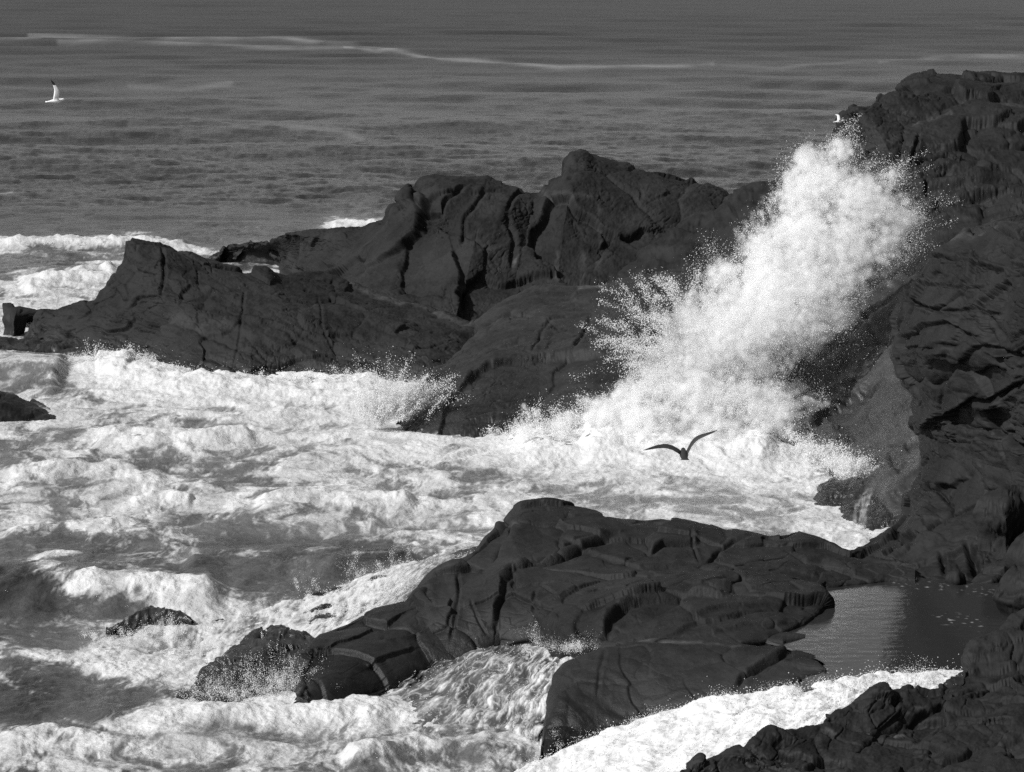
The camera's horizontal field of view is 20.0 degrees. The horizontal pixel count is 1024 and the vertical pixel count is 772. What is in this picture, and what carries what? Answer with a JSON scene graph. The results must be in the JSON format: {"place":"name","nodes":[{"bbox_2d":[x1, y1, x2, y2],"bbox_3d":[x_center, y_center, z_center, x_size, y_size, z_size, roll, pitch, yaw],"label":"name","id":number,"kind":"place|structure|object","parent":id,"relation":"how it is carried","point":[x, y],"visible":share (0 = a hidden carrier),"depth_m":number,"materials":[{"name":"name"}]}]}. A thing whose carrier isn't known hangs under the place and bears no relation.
{"place":"outdoors","nodes":[
{"label":"outdoors","id":0,"kind":"place"},
{"bbox_2d":[45,80,65,102],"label":"gull","id":1,"kind":"object","parent":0,"point":[55,99],"visible":1,"depth_m":91.61,"materials":[{"name":"white"}]},
{"bbox_2d":[0,0,1023,771],"bbox_3d":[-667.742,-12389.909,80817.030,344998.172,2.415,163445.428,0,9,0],"label":"sea","id":2,"kind":"structure","parent":0,"point":[132,486],"depth_m":199.41,"materials":[{"name":"liquid"}]},
{"bbox_2d":[2,303,38,335],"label":"sea block","id":3,"kind":"structure","parent":2,"relation":"in","point":[15,320],"depth_m":164.20,"materials":[{"name":"grey stone"}]},
{"bbox_2d":[0,391,56,421],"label":"surf rock","id":4,"kind":"object","parent":2,"relation":"in","point":[13,407],"visible":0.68,"depth_m":134.36,"materials":[{"name":"grey stone"}]},
{"bbox_2d":[0,336,153,358],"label":"awash ledge","id":5,"kind":"object","parent":2,"relation":"in","point":[32,345],"visible":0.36,"depth_m":155.99,"materials":[{"name":"grey stone"}]},
{"bbox_2d":[106,605,193,634],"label":"wash rock","id":6,"kind":"object","parent":2,"relation":"in","point":[151,613],"visible":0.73,"depth_m":94.25,"materials":[{"name":"grey stone"}]},
{"bbox_2d":[23,237,474,382],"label":"jagged rock","id":7,"kind":"object","parent":2,"relation":"in","point":[186,309],"visible":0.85,"depth_m":152.86,"materials":[{"name":"grey stone"}]},
{"bbox_2d":[176,624,324,703],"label":"crusted boulder","id":8,"kind":"object","parent":2,"relation":"in","point":[293,642],"visible":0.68,"depth_m":86.90,"materials":[{"name":"black stone"}]},
{"bbox_2d":[206,546,477,663],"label":"overwashed ledge","id":9,"kind":"object","parent":2,"relation":"in","point":[327,615],"visible":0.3,"depth_m":98.18,"materials":[{"name":"grey stone"}]},
{"bbox_2d":[152,551,471,660],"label":"overwash","id":10,"kind":"object","parent":9,"relation":"on","point":[235,635],"visible":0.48,"depth_m":94.93,"materials":[{"name":"white liquid"}]},
{"bbox_2d":[209,149,728,321],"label":"headland rock","id":11,"kind":"object","parent":2,"relation":"in","point":[470,249],"visible":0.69,"depth_m":174.26,"materials":[{"name":"grey stone"}]},
{"bbox_2d":[44,239,901,533],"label":"splash","id":12,"kind":"object","parent":2,"relation":"on","point":[384,407],"visible":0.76,"depth_m":127.62,"materials":[{"name":"white liquid"}]},
{"bbox_2d":[416,667,543,741],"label":"cascade ledge","id":13,"kind":"object","parent":2,"relation":"in","point":[540,735],"visible":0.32,"depth_m":81.78,"materials":[{"name":"black stone"}]},
{"bbox_2d":[383,644,572,744],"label":"cascade","id":14,"kind":"object","parent":13,"relation":"on","point":[474,692],"visible":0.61,"depth_m":84.79,"materials":[{"name":"white liquid"}]},
{"bbox_2d":[81,544,961,771],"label":"splash","id":15,"kind":"object","parent":2,"relation":"on","point":[354,610],"visible":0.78,"depth_m":85.14,"materials":[{"name":"white liquid"}]},
{"bbox_2d":[396,266,780,437],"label":"domed rock","id":16,"kind":"object","parent":2,"relation":"in","point":[524,348],"visible":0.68,"depth_m":138.12,"materials":[{"name":"grey stone"}]},
{"bbox_2d":[294,497,915,702],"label":"front ridge","id":17,"kind":"structure","parent":2,"relation":"in","point":[559,568],"depth_m":88.82,"materials":[{"name":"grey stone"}]},
{"bbox_2d":[539,637,826,759],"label":"rounded lobe","id":18,"kind":"object","parent":2,"relation":"in","point":[595,690],"visible":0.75,"depth_m":80.47,"materials":[{"name":"black stone"}]},
{"bbox_2d":[617,180,844,311],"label":"saddle rock","id":19,"kind":"object","parent":2,"relation":"in","point":[674,247],"visible":0.38,"depth_m":164.90,"materials":[{"name":"grey stone"}]},
{"bbox_2d":[516,116,959,446],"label":"spray","id":20,"kind":"object","parent":2,"relation":"on","point":[657,365],"visible":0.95,"depth_m":129.35,"materials":[{"name":"white liquid"}]},
{"bbox_2d":[515,669,962,771],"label":"white stream","id":21,"kind":"structure","parent":2,"relation":"on","point":[691,713],"depth_m":76.51,"materials":[{"name":"liquid"}]},
{"bbox_2d":[767,632,804,651],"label":"pool slab","id":22,"kind":"structure","parent":2,"relation":"in","point":[783,637],"depth_m":83.16,"materials":[{"name":"grey stone"}]},
{"bbox_2d":[785,650,815,659],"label":"pool slab","id":23,"kind":"structure","parent":2,"relation":"in","point":[805,654],"depth_m":81.32,"materials":[{"name":"black stone"}]},
{"bbox_2d":[716,262,921,517],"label":"wet slope","id":24,"kind":"structure","parent":2,"relation":"on","point":[871,412],"depth_m":129.94,"materials":[{"name":"grey stone"}]},
{"bbox_2d":[680,608,1023,771],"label":"foreground rock","id":25,"kind":"object","parent":2,"relation":"in","point":[971,719],"visible":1,"depth_m":73.36,"materials":[{"name":"black stone"}]},
{"bbox_2d":[813,472,900,530],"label":"washed boulder","id":26,"kind":"object","parent":2,"relation":"in","point":[856,500],"visible":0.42,"depth_m":113.54,"materials":[{"name":"grey stone"}]},
{"bbox_2d":[945,570,965,584],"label":"boulder","id":27,"kind":"object","parent":2,"relation":"in","point":[955,577],"visible":0.32,"depth_m":90.26,"materials":[{"name":"grey stone"}]},
{"bbox_2d":[993,564,1023,619],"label":"boulder","id":28,"kind":"object","parent":2,"relation":"in","point":[1008,597],"visible":0.48,"depth_m":85.24,"materials":[{"name":"grey stone"}]},
{"bbox_2d":[1005,532,1023,568],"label":"boulder","id":29,"kind":"object","parent":28,"relation":"on","point":[1015,553],"visible":0.23,"depth_m":88.05,"materials":[{"name":"grey stone"}]},
{"bbox_2d":[645,430,716,459],"bbox_3d":[3.309,1.159,57.267,1.280,0.600,0.760,-5,10,-28],"label":"gull","id":30,"kind":"object","parent":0,"point":[683,452],"visible":1,"depth_m":57.36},
{"bbox_2d":[766,577,1005,688],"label":"tide pool","id":31,"kind":"structure","parent":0,"point":[940,623],"depth_m":84.62,"materials":[{"name":"liquid"}]},
{"bbox_2d":[803,69,1023,310],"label":"tall cliff","id":32,"kind":"structure","parent":0,"point":[965,129],"depth_m":144.99,"materials":[{"name":"grey stone"}]},
{"bbox_2d":[835,114,844,122],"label":"gull","id":33,"kind":"object","parent":32,"relation":"on","point":[839,120],"visible":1,"depth_m":139.67,"materials":[{"name":"white"}]},
{"bbox_2d":[850,214,1023,583],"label":"cliff","id":34,"kind":"structure","parent":0,"point":[956,318],"depth_m":96.02,"materials":[{"name":"grey stone"}]},
{"bbox_2d":[972,485,1023,562],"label":"boulder","id":35,"kind":"object","parent":34,"relation":"on","point":[998,514],"visible":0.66,"depth_m":89.78,"materials":[{"name":"grey stone"}]}
]}

